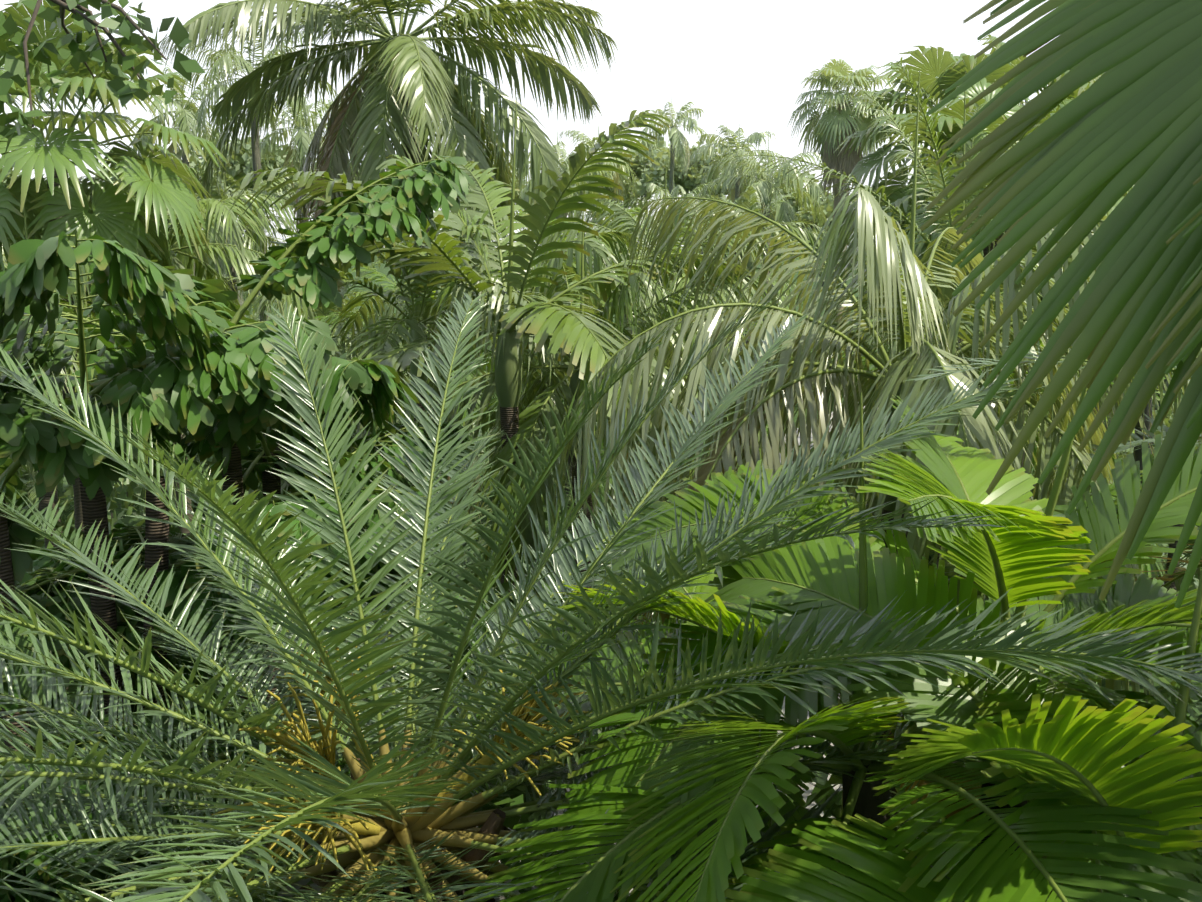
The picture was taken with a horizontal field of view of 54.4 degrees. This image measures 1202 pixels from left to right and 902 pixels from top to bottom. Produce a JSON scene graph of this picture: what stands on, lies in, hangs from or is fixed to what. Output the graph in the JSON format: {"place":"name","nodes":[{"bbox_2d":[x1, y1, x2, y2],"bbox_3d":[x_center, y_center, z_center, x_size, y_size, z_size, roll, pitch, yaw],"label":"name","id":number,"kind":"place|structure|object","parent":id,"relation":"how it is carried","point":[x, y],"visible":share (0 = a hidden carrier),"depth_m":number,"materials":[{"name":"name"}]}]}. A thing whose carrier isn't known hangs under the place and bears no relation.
{"place":"outdoors","nodes":[
{"label":"outdoors","id":0,"kind":"place"},
{"bbox_2d":[0,0,204,156],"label":"tree twigs","id":1,"kind":"object","parent":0,"point":[97,48],"visible":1,"depth_m":4.64,"materials":[{"name":"green plant"}]},
{"bbox_2d":[280,158,369,336],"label":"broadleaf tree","id":2,"kind":"object","parent":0,"point":[287,196],"visible":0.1,"depth_m":69.26,"materials":[{"name":"green plant"}]},
{"bbox_2d":[0,0,1057,249],"label":"sky","id":3,"kind":"structure","parent":0,"point":[727,58],"materials":[{"name":"white"}]},
{"bbox_2d":[185,401,877,901],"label":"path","id":4,"kind":"structure","parent":0,"point":[561,811],"depth_m":12.78,"materials":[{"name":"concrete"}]},
{"bbox_2d":[8,250,1201,877],"bbox_3d":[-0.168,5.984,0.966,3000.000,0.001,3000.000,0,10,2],"label":"ground","id":5,"kind":"structure","parent":0,"point":[382,268],"depth_m":32.76,"materials":[{"name":"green plant"}]},
{"bbox_2d":[0,161,45,264],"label":"broadleaf tree","id":6,"kind":"object","parent":5,"relation":"on","point":[10,171],"depth_m":34.45,"materials":[{"name":"green plant"}]},
{"bbox_2d":[0,707,72,739],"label":"palm seedling","id":7,"kind":"object","parent":5,"relation":"on","point":[53,722],"depth_m":12.10,"materials":[{"name":"green plant"}]},
{"bbox_2d":[0,235,76,349],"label":"areca palm","id":8,"kind":"object","parent":5,"relation":"on","point":[14,236],"visible":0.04,"depth_m":16.84,"materials":[{"name":"green plant"}]},
{"bbox_2d":[4,373,91,499],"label":"sugar palm","id":9,"kind":"object","parent":5,"relation":"on","point":[21,474],"depth_m":18.56,"materials":[{"name":"green plant"}]},
{"bbox_2d":[8,457,125,510],"bbox_3d":[-12.264,0.492,26.032,3.715,2.241,3.596,-5,11,-25],"label":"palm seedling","id":10,"kind":"object","parent":5,"relation":"on","point":[33,492],"visible":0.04,"depth_m":24.89,"materials":[{"name":"green plant"}]},
{"bbox_2d":[0,205,200,689],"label":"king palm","id":11,"kind":"object","parent":5,"relation":"on","point":[44,502],"visible":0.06,"depth_m":15.07,"materials":[{"name":"green plant"}]},
{"bbox_2d":[0,0,230,530],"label":"palm tree","id":12,"kind":"object","parent":5,"relation":"on","point":[55,213],"visible":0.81,"depth_m":16.14,"materials":[{"name":"green plant"}]},
{"bbox_2d":[68,167,253,512],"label":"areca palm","id":13,"kind":"object","parent":5,"relation":"on","point":[192,168],"visible":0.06,"depth_m":21.45,"materials":[{"name":"green plant"}]},
{"bbox_2d":[95,158,229,268],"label":"broadleaf tree","id":14,"kind":"object","parent":5,"relation":"on","point":[114,179],"visible":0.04,"depth_m":45.86,"materials":[{"name":"green plant"}]},
{"bbox_2d":[26,143,317,533],"bbox_3d":[-7.085,-1.239,19.246,4.788,7.989,4.963,0,10,2],"label":"king palm","id":15,"kind":"object","parent":5,"relation":"on","point":[216,208],"visible":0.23,"depth_m":18.91,"materials":[{"name":"green plant"}]},
{"bbox_2d":[132,457,215,507],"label":"palm tree","id":16,"kind":"object","parent":5,"relation":"on","point":[198,480],"visible":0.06,"depth_m":26.42,"materials":[{"name":"green plant"}]},
{"bbox_2d":[132,431,216,495],"bbox_3d":[-8.843,0.462,26.302,3.546,2.258,3.596,-3,11,-18],"label":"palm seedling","id":17,"kind":"object","parent":5,"relation":"on","point":[207,462],"visible":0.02,"depth_m":26.04,"materials":[{"name":"green plant"}]},
{"bbox_2d":[133,448,215,509],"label":"palm tree","id":18,"kind":"object","parent":5,"relation":"on","point":[197,463],"depth_m":27.19,"materials":[{"name":"green plant"}]},
{"bbox_2d":[128,67,250,275],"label":"palm","id":19,"kind":"object","parent":5,"relation":"on","point":[187,115],"visible":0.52,"depth_m":43.15,"materials":[{"name":"green plant"}]},
{"bbox_2d":[148,219,244,305],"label":"king palm","id":20,"kind":"object","parent":5,"relation":"on","point":[215,269],"depth_m":47.19,"materials":[{"name":"green plant"}]},
{"bbox_2d":[153,164,302,320],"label":"king palm","id":21,"kind":"object","parent":5,"relation":"on","point":[212,264],"visible":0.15,"depth_m":29.46,"materials":[{"name":"green plant"}]},
{"bbox_2d":[202,247,258,317],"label":"king palm","id":22,"kind":"object","parent":5,"relation":"on","point":[246,293],"visible":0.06,"depth_m":50.77,"materials":[{"name":"green plant"}]},
{"bbox_2d":[223,262,258,314],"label":"sugar palm","id":23,"kind":"object","parent":5,"relation":"on","point":[245,298],"visible":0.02,"depth_m":62.84,"materials":[{"name":"green plant"}]},
{"bbox_2d":[175,133,316,315],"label":"broadleaf tree","id":24,"kind":"object","parent":5,"relation":"on","point":[240,169],"visible":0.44,"depth_m":53.66,"materials":[{"name":"green plant"}]},
{"bbox_2d":[166,21,340,321],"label":"palm","id":25,"kind":"object","parent":5,"relation":"on","point":[220,60],"visible":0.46,"depth_m":36.30,"materials":[{"name":"green plant"}]},
{"bbox_2d":[210,165,312,320],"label":"areca palm","id":26,"kind":"object","parent":5,"relation":"on","point":[238,191],"visible":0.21,"depth_m":31.96,"materials":[{"name":"green plant"}]},
{"bbox_2d":[238,214,298,315],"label":"areca palm","id":27,"kind":"object","parent":5,"relation":"on","point":[268,236],"visible":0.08,"depth_m":56.93,"materials":[{"name":"green plant"}]},
{"bbox_2d":[0,153,581,901],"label":"fishtail palm clump","id":28,"kind":"object","parent":5,"relation":"on","point":[198,373],"visible":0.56,"depth_m":7.79,"materials":[{"name":"green plant"}]},
{"bbox_2d":[245,95,339,304],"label":"palm","id":29,"kind":"object","parent":5,"relation":"on","point":[302,141],"visible":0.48,"depth_m":48.40,"materials":[{"name":"green plant"}]},
{"bbox_2d":[267,296,378,358],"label":"king palm","id":30,"kind":"object","parent":5,"relation":"on","point":[279,316],"visible":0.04,"depth_m":37.04,"materials":[{"name":"green plant"}]},
{"bbox_2d":[224,260,429,359],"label":"areca palm","id":31,"kind":"object","parent":5,"relation":"on","point":[332,307],"visible":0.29,"depth_m":21.89,"materials":[{"name":"green plant"}]},
{"bbox_2d":[301,312,408,436],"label":"king palm","id":32,"kind":"object","parent":5,"relation":"on","point":[339,328],"visible":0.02,"depth_m":28.25,"materials":[{"name":"green plant"}]},
{"bbox_2d":[334,316,410,435],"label":"areca palm","id":33,"kind":"object","parent":5,"relation":"on","point":[347,335],"visible":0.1,"depth_m":28.56,"materials":[{"name":"green plant"}]},
{"bbox_2d":[153,0,618,499],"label":"coconut palm","id":34,"kind":"object","parent":5,"relation":"on","point":[408,79],"visible":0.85,"depth_m":24.30,"materials":[{"name":"green plant"}]},
{"bbox_2d":[308,261,507,503],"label":"sugar palm","id":35,"kind":"object","parent":5,"relation":"on","point":[337,318],"visible":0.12,"depth_m":21.60,"materials":[{"name":"green plant"}]},
{"bbox_2d":[343,330,501,526],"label":"king palm","id":36,"kind":"object","parent":5,"relation":"on","point":[491,424],"visible":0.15,"depth_m":23.41,"materials":[{"name":"green plant"}]},
{"bbox_2d":[249,190,598,584],"bbox_3d":[-1.817,0.328,13.909,3.862,6.750,4.142,0,10,2],"label":"areca palm","id":37,"kind":"object","parent":5,"relation":"on","point":[416,322],"visible":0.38,"depth_m":13.44,"materials":[{"name":"green plant"}]},
{"bbox_2d":[432,420,499,500],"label":"palm tree","id":38,"kind":"object","parent":5,"relation":"on","point":[480,455],"visible":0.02,"depth_m":27.98,"materials":[{"name":"green plant"}]},
{"bbox_2d":[223,97,756,774],"bbox_3d":[-0.902,0.149,12.488,5.365,7.600,5.691,0,10,2],"label":"palm tree","id":39,"kind":"object","parent":5,"relation":"on","point":[567,335],"visible":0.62,"depth_m":11.72,"materials":[{"name":"green plant"}]},
{"bbox_2d":[432,538,557,601],"bbox_3d":[-2.155,2.335,15.280,3.435,2.343,3.477,4,11,24],"label":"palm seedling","id":40,"kind":"object","parent":5,"relation":"on","point":[469,560],"visible":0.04,"depth_m":15.67,"materials":[{"name":"green plant"}]},
{"bbox_2d":[489,165,525,232],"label":"broadleaf tree","id":41,"kind":"object","parent":5,"relation":"on","point":[517,193],"visible":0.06,"depth_m":75.20,"materials":[{"name":"green plant"}]},
{"bbox_2d":[354,159,721,579],"bbox_3d":[-1.216,-0.475,16.880,4.592,7.309,4.902,-6,12,-30],"label":"king palm","id":42,"kind":"object","parent":5,"relation":"on","point":[595,249],"visible":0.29,"depth_m":16.02,"materials":[{"name":"green plant"}]},
{"bbox_2d":[484,480,619,551],"bbox_3d":[-0.343,1.585,20.896,3.535,1.928,3.463,7,12,36],"label":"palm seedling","id":43,"kind":"object","parent":5,"relation":"on","point":[569,501],"visible":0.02,"depth_m":21.22,"materials":[{"name":"green plant"}]},
{"bbox_2d":[491,132,613,355],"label":"palm","id":44,"kind":"object","parent":5,"relation":"on","point":[564,165],"visible":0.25,"depth_m":48.18,"materials":[{"name":"green plant"}]},
{"bbox_2d":[456,194,700,531],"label":"sugar palm","id":45,"kind":"object","parent":5,"relation":"on","point":[569,457],"depth_m":22.23,"materials":[{"name":"green plant"}]},
{"bbox_2d":[516,162,640,260],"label":"broadleaf tree","id":46,"kind":"object","parent":5,"relation":"on","point":[628,186],"visible":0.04,"depth_m":74.79,"materials":[{"name":"green plant"}]},
{"bbox_2d":[382,202,811,752],"bbox_3d":[-0.068,0.439,13.531,5.214,6.683,4.509,0,10,2],"label":"king palm","id":47,"kind":"object","parent":5,"relation":"on","point":[530,423],"visible":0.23,"depth_m":12.54,"materials":[{"name":"green plant"}]},
{"bbox_2d":[0,288,1201,901],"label":"palm tree","id":48,"kind":"object","parent":5,"relation":"on","point":[398,824],"visible":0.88,"depth_m":5.18,"materials":[{"name":"green plant"}]},
{"bbox_2d":[0,309,1201,901],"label":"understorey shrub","id":49,"kind":"object","parent":5,"relation":"on","point":[816,795],"depth_m":13.19,"materials":[{"name":"green plant"}]},
{"bbox_2d":[558,125,656,304],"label":"palm","id":50,"kind":"object","parent":5,"relation":"on","point":[617,177],"visible":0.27,"depth_m":57.83,"materials":[{"name":"green plant"}]},
{"bbox_2d":[530,184,701,478],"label":"areca palm","id":51,"kind":"object","parent":5,"relation":"on","point":[647,198],"visible":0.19,"depth_m":23.07,"materials":[{"name":"green plant"}]},
{"bbox_2d":[568,191,669,322],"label":"king palm","id":52,"kind":"object","parent":5,"relation":"on","point":[611,221],"depth_m":58.49,"materials":[{"name":"green plant"}]},
{"bbox_2d":[472,303,786,613],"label":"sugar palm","id":53,"kind":"object","parent":5,"relation":"on","point":[493,403],"visible":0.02,"depth_m":17.62,"materials":[{"name":"green plant"}]},
{"bbox_2d":[603,136,681,333],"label":"broadleaf tree","id":54,"kind":"object","parent":5,"relation":"on","point":[639,166],"visible":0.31,"depth_m":76.30,"materials":[{"name":"green plant"}]},
{"bbox_2d":[587,225,705,333],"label":"king palm","id":55,"kind":"object","parent":5,"relation":"on","point":[629,331],"visible":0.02,"depth_m":40.54,"materials":[{"name":"green plant"}]},
{"bbox_2d":[587,228,730,493],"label":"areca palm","id":56,"kind":"object","parent":5,"relation":"on","point":[685,276],"visible":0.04,"depth_m":25.96,"materials":[{"name":"green plant"}]},
{"bbox_2d":[633,97,710,205],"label":"palm","id":57,"kind":"object","parent":5,"relation":"on","point":[675,135],"visible":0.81,"depth_m":65.04,"materials":[{"name":"green plant"}]},
{"bbox_2d":[615,173,728,360],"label":"king palm","id":58,"kind":"object","parent":5,"relation":"on","point":[673,192],"visible":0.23,"depth_m":49.03,"materials":[{"name":"green plant"}]},
{"bbox_2d":[524,168,828,469],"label":"king palm","id":59,"kind":"object","parent":5,"relation":"on","point":[618,219],"visible":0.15,"depth_m":20.12,"materials":[{"name":"green plant"}]},
{"bbox_2d":[634,140,778,253],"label":"broadleaf tree","id":60,"kind":"object","parent":5,"relation":"on","point":[690,181],"visible":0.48,"depth_m":71.42,"materials":[{"name":"green plant"}]},
{"bbox_2d":[448,511,972,901],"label":"palm tree","id":61,"kind":"object","parent":5,"relation":"on","point":[708,591],"visible":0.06,"depth_m":7.50,"materials":[{"name":"green plant"}]},
{"bbox_2d":[679,196,798,366],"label":"broadleaf tree","id":62,"kind":"object","parent":5,"relation":"on","point":[727,224],"visible":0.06,"depth_m":51.85,"materials":[{"name":"green plant"}]},
{"bbox_2d":[690,112,790,202],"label":"palm","id":63,"kind":"object","parent":5,"relation":"on","point":[757,136],"visible":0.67,"depth_m":55.43,"materials":[{"name":"green plant"}]},
{"bbox_2d":[705,284,795,399],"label":"king palm","id":64,"kind":"object","parent":5,"relation":"on","point":[726,297],"visible":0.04,"depth_m":43.70,"materials":[{"name":"green plant"}]},
{"bbox_2d":[689,184,825,344],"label":"areca palm","id":65,"kind":"object","parent":5,"relation":"on","point":[756,209],"visible":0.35,"depth_m":29.37,"materials":[{"name":"green plant"}]},
{"bbox_2d":[697,131,828,395],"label":"palm","id":66,"kind":"object","parent":5,"relation":"on","point":[764,189],"visible":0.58,"depth_m":45.92,"materials":[{"name":"green plant"}]},
{"bbox_2d":[716,237,814,322],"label":"sugar palm","id":67,"kind":"object","parent":5,"relation":"on","point":[770,268],"visible":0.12,"depth_m":51.78,"materials":[{"name":"green plant"}]},
{"bbox_2d":[708,167,833,312],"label":"broadleaf tree","id":68,"kind":"object","parent":5,"relation":"on","point":[792,201],"visible":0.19,"depth_m":67.30,"materials":[{"name":"green plant"}]},
{"bbox_2d":[790,199,866,361],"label":"broadleaf tree","id":69,"kind":"object","parent":5,"relation":"on","point":[803,215],"visible":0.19,"depth_m":56.26,"materials":[{"name":"green plant"}]},
{"bbox_2d":[458,392,1201,901],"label":"palm tree","id":70,"kind":"object","parent":5,"relation":"on","point":[990,870],"visible":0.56,"depth_m":4.47,"materials":[{"name":"green plant"}]},
{"bbox_2d":[805,241,874,404],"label":"areca palm","id":71,"kind":"object","parent":5,"relation":"on","point":[864,284],"visible":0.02,"depth_m":36.29,"materials":[{"name":"green plant"}]},
{"bbox_2d":[787,59,897,378],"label":"washingtonia palm","id":72,"kind":"object","parent":5,"relation":"on","point":[836,126],"visible":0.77,"depth_m":51.13,"materials":[{"name":"green plant"}]},
{"bbox_2d":[550,70,1201,815],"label":"weeping palm","id":73,"kind":"object","parent":5,"relation":"on","point":[882,244],"visible":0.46,"depth_m":9.05,"materials":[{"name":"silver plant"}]},
{"bbox_2d":[558,387,1201,901],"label":"palm tree","id":74,"kind":"object","parent":5,"relation":"on","point":[1022,545],"visible":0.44,"depth_m":5.43,"materials":[{"name":"green plant"}]},
{"bbox_2d":[836,519,934,564],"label":"palm tree","id":75,"kind":"object","parent":5,"relation":"on","point":[932,558],"depth_m":19.29,"materials":[{"name":"green plant"}]},
{"bbox_2d":[848,251,934,328],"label":"king palm","id":76,"kind":"object","parent":5,"relation":"on","point":[863,283],"visible":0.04,"depth_m":30.79,"materials":[{"name":"green plant"}]},
{"bbox_2d":[707,57,1139,568],"bbox_3d":[4.073,-0.948,14.921,5.870,8.933,5.185,-2,10,-13],"label":"palm tree","id":77,"kind":"object","parent":5,"relation":"on","point":[964,204],"visible":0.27,"depth_m":14.60,"materials":[{"name":"green plant"}]},
{"bbox_2d":[835,46,1029,552],"bbox_3d":[6.778,-2.809,22.700,4.659,9.874,5.016,0,10,2],"label":"palm tree","id":78,"kind":"object","parent":5,"relation":"on","point":[948,68],"visible":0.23,"depth_m":21.66,"materials":[{"name":"green plant"}]},
{"bbox_2d":[703,535,1201,901],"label":"palm tree","id":79,"kind":"object","parent":5,"relation":"on","point":[1080,751],"visible":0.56,"depth_m":4.25,"materials":[{"name":"green plant"}]},
{"bbox_2d":[806,240,1129,507],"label":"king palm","id":80,"kind":"object","parent":5,"relation":"on","point":[892,354],"visible":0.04,"depth_m":16.17,"materials":[{"name":"green plant"}]},
{"bbox_2d":[846,78,1123,344],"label":"palm tree","id":81,"kind":"object","parent":5,"relation":"on","point":[950,127],"visible":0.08,"depth_m":17.82,"materials":[{"name":"green plant"}]},
{"bbox_2d":[786,317,1191,577],"bbox_3d":[4.622,0.690,15.031,5.154,5.687,5.369,0,10,2],"label":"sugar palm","id":82,"kind":"object","parent":5,"relation":"on","point":[1143,567],"visible":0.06,"depth_m":13.87,"materials":[{"name":"green plant"}]},
{"bbox_2d":[831,263,1152,473],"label":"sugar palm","id":83,"kind":"object","parent":5,"relation":"on","point":[1033,462],"depth_m":20.04,"materials":[{"name":"green plant"}]},
{"bbox_2d":[950,34,1103,467],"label":"palm tree","id":84,"kind":"object","parent":5,"relation":"on","point":[999,45],"visible":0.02,"depth_m":23.85,"materials":[{"name":"green plant"}]},
{"bbox_2d":[946,83,1138,435],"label":"palm tree","id":85,"kind":"object","parent":5,"relation":"on","point":[1086,86],"depth_m":19.68,"materials":[{"name":"green plant"}]},
{"bbox_2d":[904,340,1201,733],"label":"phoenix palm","id":86,"kind":"object","parent":5,"relation":"on","point":[1138,441],"visible":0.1,"depth_m":8.66,"materials":[{"name":"green plant"}]},
{"bbox_2d":[920,0,1201,608],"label":"fan palm","id":87,"kind":"object","parent":5,"relation":"on","point":[1107,140],"visible":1,"depth_m":3.08,"materials":[{"name":"green plant"}]},
{"bbox_2d":[981,562,1165,608],"bbox_3d":[6.954,1.956,18.234,3.628,2.074,3.584,0,10,2],"label":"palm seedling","id":88,"kind":"object","parent":5,"relation":"on","point":[1163,565],"depth_m":16.91,"materials":[{"name":"green plant"}]},
{"bbox_2d":[1003,389,1177,450],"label":"sugar palm","id":89,"kind":"object","parent":5,"relation":"on","point":[1158,398],"depth_m":26.33,"materials":[{"name":"green plant"}]},
{"bbox_2d":[1043,272,1152,492],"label":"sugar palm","id":90,"kind":"object","parent":5,"relation":"on","point":[1137,453],"depth_m":19.92,"materials":[{"name":"green plant"}]},
{"bbox_2d":[1099,527,1201,593],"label":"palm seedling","id":91,"kind":"object","parent":5,"relation":"on","point":[1163,555],"visible":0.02,"depth_m":18.30,"materials":[{"name":"green plant"}]},
{"bbox_2d":[1155,377,1166,409],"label":"sugar palm","id":92,"kind":"object","parent":5,"relation":"on","point":[1165,380],"depth_m":41.61,"materials":[{"name":"green plant"}]},
{"bbox_2d":[1135,347,1201,596],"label":"areca palm","id":93,"kind":"object","parent":5,"relation":"on","point":[1170,555],"visible":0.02,"depth_m":16.34,"materials":[{"name":"green plant"}]},
{"bbox_2d":[1163,554,1201,595],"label":"palm tree","id":94,"kind":"object","parent":5,"relation":"on","point":[1196,580],"visible":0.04,"depth_m":18.00,"materials":[{"name":"green plant"}]}
]}

